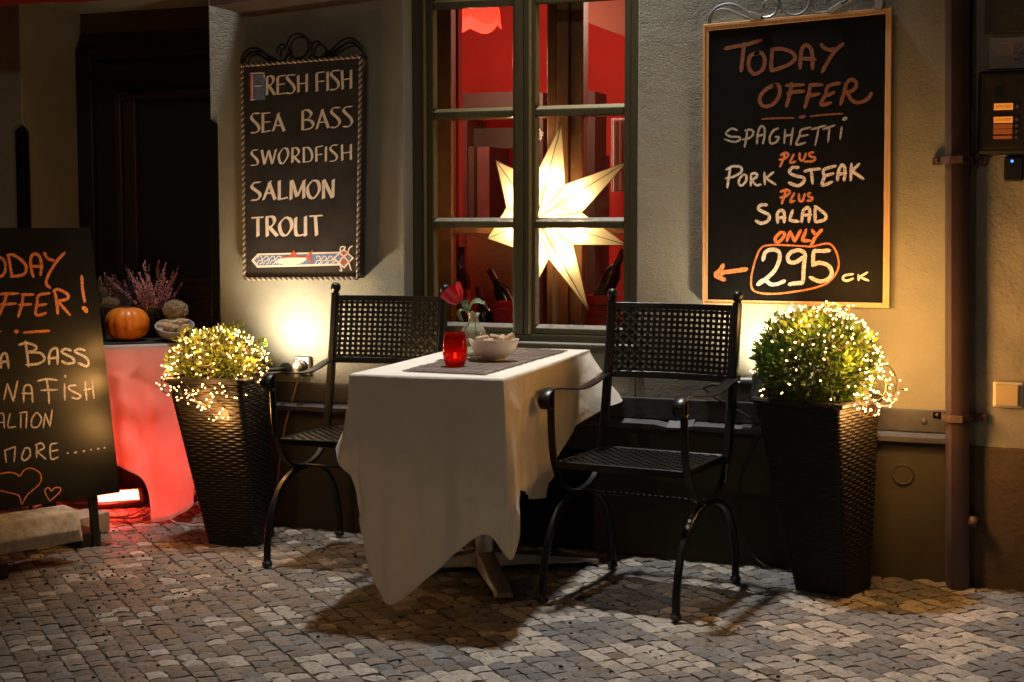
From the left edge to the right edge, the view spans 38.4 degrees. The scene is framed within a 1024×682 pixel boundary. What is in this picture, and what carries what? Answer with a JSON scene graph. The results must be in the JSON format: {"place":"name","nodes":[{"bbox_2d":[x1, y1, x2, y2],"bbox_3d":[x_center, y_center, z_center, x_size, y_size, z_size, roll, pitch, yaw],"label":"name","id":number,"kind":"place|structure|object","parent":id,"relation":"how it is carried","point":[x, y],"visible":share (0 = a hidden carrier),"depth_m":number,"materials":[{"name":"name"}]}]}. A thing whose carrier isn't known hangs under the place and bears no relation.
{"place":"outdoors","nodes":[
{"label":"outdoors","id":0,"kind":"place"},
{"bbox_2d":[0,495,1023,681],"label":"pavement","id":1,"kind":"structure","parent":0,"point":[307,652],"depth_m":4.66,"materials":[{"name":"stone"}]},
{"bbox_2d":[0,228,119,579],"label":"sandwich board","id":2,"kind":"object","parent":1,"relation":"on","point":[57,443],"visible":0.97,"depth_m":5.65,"materials":[{"name":"black wood"}]},
{"bbox_2d":[0,505,82,554],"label":"weight block","id":3,"kind":"object","parent":2,"relation":"on","point":[25,530],"depth_m":5.36,"materials":[{"name":"beige stone"}]},
{"bbox_2d":[30,509,109,550],"bbox_3d":[-1.793,0.750,5.860,0.130,0.085,0.420,2,5,25],"label":"weight slab","id":4,"kind":"object","parent":1,"relation":"on","point":[104,520],"depth_m":5.98,"materials":[{"name":"grey concrete"}]},
{"bbox_2d":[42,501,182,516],"bbox_3d":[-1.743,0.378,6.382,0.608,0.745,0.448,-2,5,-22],"label":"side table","id":5,"kind":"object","parent":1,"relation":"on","point":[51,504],"visible":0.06,"depth_m":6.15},
{"bbox_2d":[32,343,195,521],"bbox_3d":[-1.717,0.375,6.351,0.782,0.745,0.556,-2,5,-21],"label":"tablecloth","id":6,"kind":"object","parent":5,"relation":"on","point":[150,447],"visible":0.3,"depth_m":6.19,"materials":[{"name":"red fabric"}]},
{"bbox_2d":[103,337,185,344],"bbox_3d":[-1.730,-0.003,6.353,0.604,0.004,0.428,-2,5,-22],"label":"table runner","id":7,"kind":"object","parent":6,"relation":"on","point":[143,340],"visible":0.15,"depth_m":6.26,"materials":[{"name":"black fabric"}]},
{"bbox_2d":[97,272,112,336],"bbox_3d":[-1.817,-0.163,6.530,0.140,0.286,0.122,2,5,21],"label":"heather plant","id":8,"kind":"object","parent":7,"relation":"on","point":[102,294],"visible":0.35,"depth_m":6.50,"materials":[{"name":"purple plant"}]},
{"bbox_2d":[99,296,121,338],"bbox_3d":[-1.757,-0.104,6.439,0.095,0.184,0.094,2,5,21],"label":"moss ball","id":9,"kind":"object","parent":7,"relation":"on","point":[106,305],"visible":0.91,"depth_m":6.41,"materials":[{"name":"brown plant"}]},
{"bbox_2d":[100,271,144,308],"bbox_3d":[-1.734,-0.173,6.577,0.204,0.300,0.142,0,5,-1],"label":"heather plant","id":10,"kind":"object","parent":7,"relation":"on","point":[125,301],"visible":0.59,"depth_m":6.57,"materials":[{"name":"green plant"}]},
{"bbox_2d":[105,306,149,340],"bbox_3d":[-1.653,-0.075,6.310,0.186,0.146,0.186,2,5,21],"label":"pumpkin","id":11,"kind":"object","parent":7,"relation":"on","point":[126,323],"visible":1,"depth_m":6.24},
{"bbox_2d":[110,260,182,337],"bbox_3d":[-1.602,-0.188,6.487,0.304,0.343,0.131,0,5,-1],"label":"heather plant","id":12,"kind":"object","parent":7,"relation":"on","point":[151,309],"visible":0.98,"depth_m":6.47,"materials":[{"name":"purple plant"}]},
{"bbox_2d":[155,318,194,340],"bbox_3d":[-1.443,-0.048,6.295,0.165,0.094,0.162,2,5,21],"label":"cork dish","id":13,"kind":"object","parent":7,"relation":"on","point":[168,334],"visible":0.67,"depth_m":6.25,"materials":[{"name":"grey ceramic"}]},
{"bbox_2d":[157,322,165,327],"bbox_3d":[-1.495,-0.068,6.284,0.042,0.022,0.022,3,4,-11],"label":"wine cork","id":14,"kind":"object","parent":13,"relation":"in","point":[160,324],"visible":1,"depth_m":6.27,"materials":[{"name":"beige wood"}]},
{"bbox_2d":[169,325,175,330],"bbox_3d":[-1.440,-0.053,6.246,0.022,0.022,0.042,0,6,3],"label":"wine cork","id":15,"kind":"object","parent":13,"relation":"in","point":[172,328],"visible":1,"depth_m":6.23,"materials":[{"name":"brown wood"}]},
{"bbox_2d":[168,319,178,323],"bbox_3d":[-1.451,-0.079,6.305,0.042,0.022,0.022,-9,8,-23],"label":"wine cork","id":16,"kind":"object","parent":13,"relation":"in","point":[174,321],"visible":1,"depth_m":6.30,"materials":[{"name":"beige wood"}]},
{"bbox_2d":[163,300,187,317],"bbox_3d":[-1.458,-0.093,6.378,0.110,0.172,0.108,2,5,21],"label":"moss ball","id":17,"kind":"object","parent":13,"relation":"in","point":[175,309],"visible":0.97,"depth_m":6.34,"materials":[{"name":"brown plant"}]},
{"bbox_2d":[179,318,188,323],"bbox_3d":[-1.411,-0.086,6.328,0.042,0.022,0.022,6,5,1],"label":"wine cork","id":18,"kind":"object","parent":13,"relation":"in","point":[185,321],"visible":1,"depth_m":6.32,"materials":[{"name":"beige wood"}]},
{"bbox_2d":[97,487,144,508],"bbox_3d":[-1.750,0.700,6.535,0.228,0.078,0.082,-2,5,-23],"label":"floodlight","id":19,"kind":"object","parent":1,"relation":"on","point":[129,497],"visible":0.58,"depth_m":6.52,"materials":[{"name":"grey"}]},
{"bbox_2d":[110,507,204,526],"bbox_3d":[-1.467,0.753,6.261,0.483,0.008,0.242,2,5,28],"label":"power cable","id":20,"kind":"object","parent":1,"relation":"on","point":[123,517],"visible":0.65,"depth_m":6.25,"materials":[{"name":"beige plastic"}]},
{"bbox_2d":[164,370,274,545],"bbox_3d":[-1.149,0.462,5.845,0.359,0.662,0.332,1,5,11],"label":"wicker planter","id":21,"kind":"object","parent":1,"relation":"on","point":[229,461],"visible":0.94,"depth_m":5.72,"materials":[{"name":"black wicker"}]},
{"bbox_2d":[163,320,272,378],"bbox_3d":[-1.153,0.048,5.806,0.418,0.259,0.408,2,5,21],"label":"bush","id":22,"kind":"object","parent":21,"relation":"on","point":[218,357],"visible":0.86,"depth_m":5.74,"materials":[{"name":"green plant"}]},
{"bbox_2d":[156,326,268,420],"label":"fairy lights","id":23,"kind":"object","parent":22,"relation":"attached to","point":[202,389],"visible":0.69,"depth_m":5.69,"materials":[{"name":"white plastic"}]},
{"bbox_2d":[260,282,448,566],"bbox_3d":[-0.575,0.301,5.529,0.511,1.018,0.608,2,5,21],"label":"iron chair","id":24,"kind":"object","parent":1,"relation":"on","point":[322,441],"visible":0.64,"depth_m":5.74,"materials":[{"name":"black metal"}]},
{"bbox_2d":[368,534,598,597],"bbox_3d":[-0.164,0.455,5.169,0.747,0.771,1.154,2,5,21],"label":"pedestal table","id":25,"kind":"object","parent":1,"relation":"on","point":[483,557],"visible":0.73,"depth_m":5.32,"materials":[{"name":"metal"}]},
{"bbox_2d":[336,347,622,604],"bbox_3d":[-0.128,0.424,5.137,0.724,0.716,1.252,2,5,21],"label":"tablecloth","id":26,"kind":"object","parent":25,"relation":"on","point":[440,469],"visible":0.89,"depth_m":4.59,"materials":[{"name":"white fabric"}]},
{"bbox_2d":[402,347,567,373],"bbox_3d":[-0.070,0.062,5.103,0.309,0.004,0.987,1,5,18],"label":"placemat","id":27,"kind":"object","parent":26,"relation":"on","point":[518,356],"visible":0.69,"depth_m":4.92,"materials":[{"name":"grey fabric"}]},
{"bbox_2d":[443,331,467,366],"bbox_3d":[-0.187,0.027,4.823,0.082,0.112,0.082,2,5,21],"label":"candle glass","id":28,"kind":"object","parent":27,"relation":"on","point":[455,351],"visible":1,"depth_m":4.79,"materials":[{"name":"red glass"}]},
{"bbox_2d":[461,312,485,358],"bbox_3d":[-0.134,-0.019,5.100,0.086,0.160,0.086,2,5,21],"label":"bud vase","id":29,"kind":"object","parent":27,"relation":"on","point":[479,325],"visible":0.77,"depth_m":5.10,"materials":[{"name":"clear glass"}]},
{"bbox_2d":[441,281,483,337],"bbox_3d":[-0.163,-0.083,5.102,0.169,0.247,0.097,2,5,21],"label":"flower","id":30,"kind":"object","parent":29,"relation":"in","point":[451,294],"visible":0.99,"depth_m":5.09,"materials":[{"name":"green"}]},
{"bbox_2d":[469,338,518,360],"bbox_3d":[-0.061,0.030,5.029,0.173,0.074,0.173,2,5,21],"label":"cork bowl","id":31,"kind":"object","parent":27,"relation":"on","point":[494,350],"visible":0.93,"depth_m":4.97,"materials":[{"name":"beige ceramic"}]},
{"bbox_2d":[476,335,488,339],"bbox_3d":[-0.101,-0.008,5.021,0.042,0.022,0.022,-11,6,-8],"label":"wine cork","id":32,"kind":"object","parent":31,"relation":"in","point":[481,337],"visible":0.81,"depth_m":5.01,"materials":[{"name":"beige wood"}]},
{"bbox_2d":[481,338,493,340],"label":"wine cork","id":33,"kind":"object","parent":31,"relation":"in","point":[489,339],"visible":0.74,"depth_m":4.99,"materials":[{"name":"beige wood"}]},
{"bbox_2d":[489,334,499,340],"bbox_3d":[-0.056,-0.011,5.040,0.042,0.022,0.022,9,8,31],"label":"wine cork","id":34,"kind":"object","parent":31,"relation":"in","point":[494,337],"visible":0.73,"depth_m":5.03,"materials":[{"name":"beige wood"}]},
{"bbox_2d":[497,334,505,340],"bbox_3d":[-0.035,-0.007,5.006,0.022,0.022,0.042,1,20,11],"label":"wine cork","id":35,"kind":"object","parent":31,"relation":"in","point":[502,337],"visible":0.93,"depth_m":4.99,"materials":[{"name":"beige wood"}]},
{"bbox_2d":[504,332,514,340],"bbox_3d":[-0.012,-0.010,5.029,0.042,0.022,0.022,-32,14,-14],"label":"wine cork","id":36,"kind":"object","parent":31,"relation":"in","point":[511,336],"visible":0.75,"depth_m":5.02,"materials":[{"name":"beige wood"}]},
{"bbox_2d":[537,288,743,620],"bbox_3d":[0.443,0.345,4.973,0.511,1.018,0.608,2,5,28],"label":"iron chair","id":37,"kind":"object","parent":1,"relation":"on","point":[685,471],"visible":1,"depth_m":5.08,"materials":[{"name":"black metal"}]},
{"bbox_2d":[750,393,882,596],"bbox_3d":[1.046,0.520,5.073,0.346,0.667,0.347,4,6,39],"label":"wicker planter","id":38,"kind":"object","parent":1,"relation":"on","point":[821,458],"visible":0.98,"depth_m":4.97,"materials":[{"name":"black wicker"}]},
{"bbox_2d":[749,302,887,407],"bbox_3d":[1.049,0.051,5.022,0.462,0.373,0.450,2,5,21],"label":"box bush","id":39,"kind":"object","parent":38,"relation":"on","point":[775,370],"visible":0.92,"depth_m":4.91,"materials":[{"name":"green plant"}]},
{"bbox_2d":[750,301,906,416],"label":"fairy lights","id":40,"kind":"object","parent":39,"relation":"attached to","point":[828,309],"visible":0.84,"depth_m":4.92,"materials":[{"name":"white plastic"}]},
{"bbox_2d":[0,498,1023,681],"bbox_3d":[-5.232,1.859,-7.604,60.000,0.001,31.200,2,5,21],"label":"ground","id":41,"kind":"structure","parent":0,"point":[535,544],"depth_m":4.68,"materials":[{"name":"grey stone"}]},
{"bbox_2d":[0,0,973,581],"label":"restaurant building","id":42,"kind":"structure","parent":41,"relation":"on","point":[110,106],"depth_m":5.85,"materials":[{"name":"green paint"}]},
{"bbox_2d":[15,125,30,227],"bbox_3d":[-2.164,-0.110,6.560,0.044,1.688,0.041,2,5,21],"label":"corner guard","id":43,"kind":"object","parent":42,"relation":"attached to","point":[23,176],"visible":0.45,"depth_m":6.50,"materials":[{"name":"black paint"}]},
{"bbox_2d":[0,0,98,5],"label":"red awning","id":44,"kind":"object","parent":42,"relation":"attached to","point":[9,2],"visible":1,"depth_m":5.68,"materials":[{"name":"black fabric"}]},
{"bbox_2d":[75,42,210,494],"bbox_3d":[-1.330,-0.291,6.626,1.460,2.080,0.055,2,5,21],"label":"door","id":45,"kind":"structure","parent":42,"relation":"in","point":[174,143],"depth_m":6.72,"materials":[{"name":"brown wood"}]},
{"bbox_2d":[208,118,220,368],"bbox_3d":[-1.237,-0.084,6.199,0.044,1.694,0.041,2,5,21],"label":"corner guard","id":46,"kind":"object","parent":42,"relation":"attached to","point":[214,223],"visible":0.57,"depth_m":6.15,"materials":[{"name":"black paint"}]},
{"bbox_2d":[245,355,291,376],"bbox_3d":[-0.990,0.093,5.943,0.096,0.110,0.291,2,5,21],"label":"wall spotlight","id":47,"kind":"object","parent":42,"relation":"attached to","point":[285,367],"depth_m":5.99,"materials":[{"name":"black plastic"}]},
{"bbox_2d":[209,0,374,15],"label":"metal hood","id":48,"kind":"object","parent":42,"relation":"attached to","point":[254,7],"visible":1,"depth_m":5.92,"materials":[{"name":"black metal"}]},
{"bbox_2d":[294,356,310,375],"bbox_3d":[-0.861,0.102,6.034,0.072,0.080,0.032,2,5,21],"label":"wall socket","id":49,"kind":"object","parent":42,"relation":"attached to","point":[305,361],"depth_m":6.02,"materials":[{"name":"plastic"}]},
{"bbox_2d":[293,362,302,377],"bbox_3d":[-0.876,0.117,6.007,0.038,0.064,0.030,2,5,21],"label":"power plug","id":50,"kind":"object","parent":49,"relation":"attached to","point":[297,366],"visible":0.97,"depth_m":6.00,"materials":[{"name":"beige plastic"}]},
{"bbox_2d":[275,377,298,489],"bbox_3d":[-0.975,0.451,6.036,0.169,0.652,0.154,-4,6,-42],"label":"socket cable","id":51,"kind":"object","parent":50,"relation":"attached to","point":[285,425],"visible":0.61,"depth_m":6.08,"materials":[{"name":"black plastic"}]},
{"bbox_2d":[240,33,366,280],"bbox_3d":[-0.846,-0.741,5.943,0.574,1.000,0.066,2,5,21],"label":"fish menu sign","id":52,"kind":"object","parent":42,"relation":"attached to","point":[303,141],"visible":1,"depth_m":5.92,"materials":[{"name":"paint"}]},
{"bbox_2d":[456,249,465,321],"bbox_3d":[-0.264,-0.213,6.245,0.132,0.352,0.132,2,5,21],"label":"wine bottle","id":53,"kind":"object","parent":42,"relation":"on","point":[459,259],"visible":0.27,"depth_m":6.25,"materials":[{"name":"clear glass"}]},
{"bbox_2d":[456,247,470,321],"bbox_3d":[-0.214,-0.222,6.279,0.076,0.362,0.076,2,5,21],"label":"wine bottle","id":54,"kind":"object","parent":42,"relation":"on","point":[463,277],"visible":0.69,"depth_m":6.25,"materials":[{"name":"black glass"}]},
{"bbox_2d":[463,120,486,268],"bbox_3d":[-0.274,-0.290,8.752,0.148,2.028,0.300,2,5,21],"label":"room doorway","id":55,"kind":"structure","parent":42,"relation":"in","point":[469,126],"depth_m":8.55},
{"bbox_2d":[462,7,501,33],"bbox_3d":[-0.312,-1.855,7.405,0.520,0.562,0.520,2,5,21],"label":"red lamp shade","id":56,"kind":"object","parent":42,"relation":"hanging from","point":[484,20],"visible":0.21,"depth_m":7.34,"materials":[{"name":"red fabric"}]},
{"bbox_2d":[474,286,493,322],"bbox_3d":[-0.106,-0.082,6.288,0.130,0.303,0.075,3,6,36],"label":"wine bottle","id":57,"kind":"object","parent":42,"relation":"on","point":[486,313],"visible":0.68,"depth_m":6.27,"materials":[{"name":"black glass"}]},
{"bbox_2d":[477,147,508,217],"bbox_3d":[-0.121,-0.201,8.376,0.106,1.782,0.300,2,5,21],"label":"room doorway","id":58,"kind":"structure","parent":42,"relation":"in","point":[490,198],"depth_m":8.19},
{"bbox_2d":[486,268,512,300],"bbox_3d":[-0.022,-0.174,6.362,0.204,0.280,0.075,3,5,31],"label":"wine bottle","id":59,"kind":"object","parent":42,"relation":"on","point":[502,292],"visible":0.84,"depth_m":6.35,"materials":[{"name":"black glass"}]},
{"bbox_2d":[494,300,512,322],"bbox_3d":[0.007,-0.111,6.236,0.126,0.122,0.126,2,5,21],"label":"red crate","id":60,"kind":"object","parent":42,"relation":"on","point":[503,311],"visible":0.36,"depth_m":6.19,"materials":[{"name":"red plastic"}]},
{"bbox_2d":[467,234,539,321],"bbox_3d":[-0.039,-0.193,6.536,0.332,0.573,0.040,2,5,21],"label":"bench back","id":61,"kind":"object","parent":42,"relation":"in","point":[484,254],"visible":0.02,"depth_m":6.53,"materials":[{"name":"brown wood"}]},
{"bbox_2d":[403,0,638,352],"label":"window","id":62,"kind":"structure","parent":42,"relation":"in","point":[526,111],"depth_m":5.72,"materials":[{"name":"green paint"}]},
{"bbox_2d":[437,2,623,324],"bbox_3d":[0.137,-0.989,5.883,1.010,1.953,0.068,2,5,21],"label":"inner window","id":63,"kind":"structure","parent":42,"relation":"in","point":[567,23],"depth_m":5.88,"materials":[{"name":"red wood"}]},
{"bbox_2d":[487,123,623,323],"bbox_3d":[0.171,-0.426,5.774,0.590,0.851,0.138,2,5,21],"label":"paper star","id":64,"kind":"object","parent":42,"relation":"attached to","point":[559,196],"visible":0.59,"depth_m":5.74,"materials":[{"name":"white paper"}]},
{"bbox_2d":[586,294,622,325],"bbox_3d":[0.374,-0.108,6.050,0.136,0.172,0.126,2,5,21],"label":"red crate","id":65,"kind":"object","parent":42,"relation":"on","point":[591,319],"visible":0.28,"depth_m":5.99,"materials":[{"name":"red plastic"}]},
{"bbox_2d":[589,247,623,316],"bbox_3d":[0.392,-0.241,6.072,0.179,0.291,0.075,2,5,21],"label":"wine bottle","id":66,"kind":"object","parent":65,"relation":"in","point":[610,277],"visible":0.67,"depth_m":6.04,"materials":[{"name":"black glass"}]},
{"bbox_2d":[606,156,609,267],"bbox_3d":[0.460,-0.174,8.258,0.113,1.724,0.200,2,5,21],"label":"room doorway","id":67,"kind":"structure","parent":42,"relation":"in","point":[607,157],"depth_m":8.26,"materials":[{"name":"red paint"}]},
{"bbox_2d":[704,389,778,568],"bbox_3d":[0.858,0.501,5.384,0.324,0.657,0.080,0,5,6],"label":"planter cable","id":68,"kind":"object","parent":42,"relation":"attached to","point":[746,415],"visible":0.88,"depth_m":5.39,"materials":[{"name":"black plastic"}]},
{"bbox_2d":[702,383,718,388],"bbox_3d":[0.754,0.165,5.392,0.115,0.027,0.012,2,5,21],"label":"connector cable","id":69,"kind":"object","parent":68,"relation":"on","point":[709,385],"visible":0.54,"depth_m":5.40,"materials":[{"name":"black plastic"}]},
{"bbox_2d":[737,376,751,391],"bbox_3d":[0.853,0.155,5.337,0.101,0.063,0.091,2,5,21],"label":"cable connector","id":70,"kind":"object","parent":42,"relation":"attached to","point":[744,384],"visible":0.43,"depth_m":5.30,"materials":[{"name":"black plastic"}]},
{"bbox_2d":[749,374,768,398],"bbox_3d":[0.906,0.161,5.229,0.084,0.108,0.250,2,5,21],"label":"wall spotlight","id":71,"kind":"object","parent":42,"relation":"attached to","point":[755,387],"depth_m":5.13,"materials":[{"name":"black plastic"}]},
{"bbox_2d":[702,0,892,307],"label":"chalkboard sign","id":72,"kind":"object","parent":42,"relation":"attached to","point":[797,159],"visible":1,"depth_m":5.23,"materials":[{"name":"brown wood"}]},
{"bbox_2d":[892,463,914,485],"bbox_3d":[1.382,0.472,5.197,0.080,0.080,0.010,2,5,21],"label":"round wall cap","id":73,"kind":"object","parent":42,"relation":"attached to","point":[903,474],"visible":1,"depth_m":5.19,"materials":[{"name":"paint"}]},
{"bbox_2d":[932,0,986,590],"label":"drainpipe","id":74,"kind":"object","parent":42,"relation":"attached to","point":[957,160],"visible":0.99,"depth_m":5.00,"materials":[{"name":"metal"}]},
{"bbox_2d":[969,0,1023,591],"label":"neighbour building","id":75,"kind":"structure","parent":41,"relation":"on","point":[996,353],"depth_m":5.04,"materials":[{"name":"paint"}]},
{"bbox_2d":[968,513,983,528],"bbox_3d":[1.597,0.625,5.065,0.053,0.052,0.073,2,5,21],"label":"pipe stub","id":76,"kind":"object","parent":75,"relation":"attached to","point":[975,520],"visible":1,"depth_m":5.04,"materials":[{"name":"brown metal"}]},
{"bbox_2d":[977,70,1023,154],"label":"intercom panel","id":77,"kind":"object","parent":75,"relation":"attached to","point":[1000,124],"visible":1,"depth_m":4.94,"materials":[{"name":"black metal"}]},
{"bbox_2d":[985,0,1023,33],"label":"dark plaque","id":78,"kind":"object","parent":75,"relation":"attached to","point":[1004,16],"visible":1,"depth_m":4.94,"materials":[{"name":"grey metal"}]},
{"bbox_2d":[988,36,1023,68],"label":"steel plaque","id":79,"kind":"object","parent":75,"relation":"attached to","point":[1006,52],"visible":1,"depth_m":4.95,"materials":[{"name":"grey metal"}]},
{"bbox_2d":[993,381,1023,407],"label":"light switch","id":80,"kind":"object","parent":75,"relation":"attached to","point":[1008,394],"visible":1,"depth_m":5.00,"materials":[{"name":"beige plastic"}]},
{"bbox_2d":[1004,157,1023,180],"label":"key reader","id":81,"kind":"object","parent":75,"relation":"attached to","point":[1013,168],"visible":1,"depth_m":4.96,"materials":[{"name":"black plastic"}]}
]}

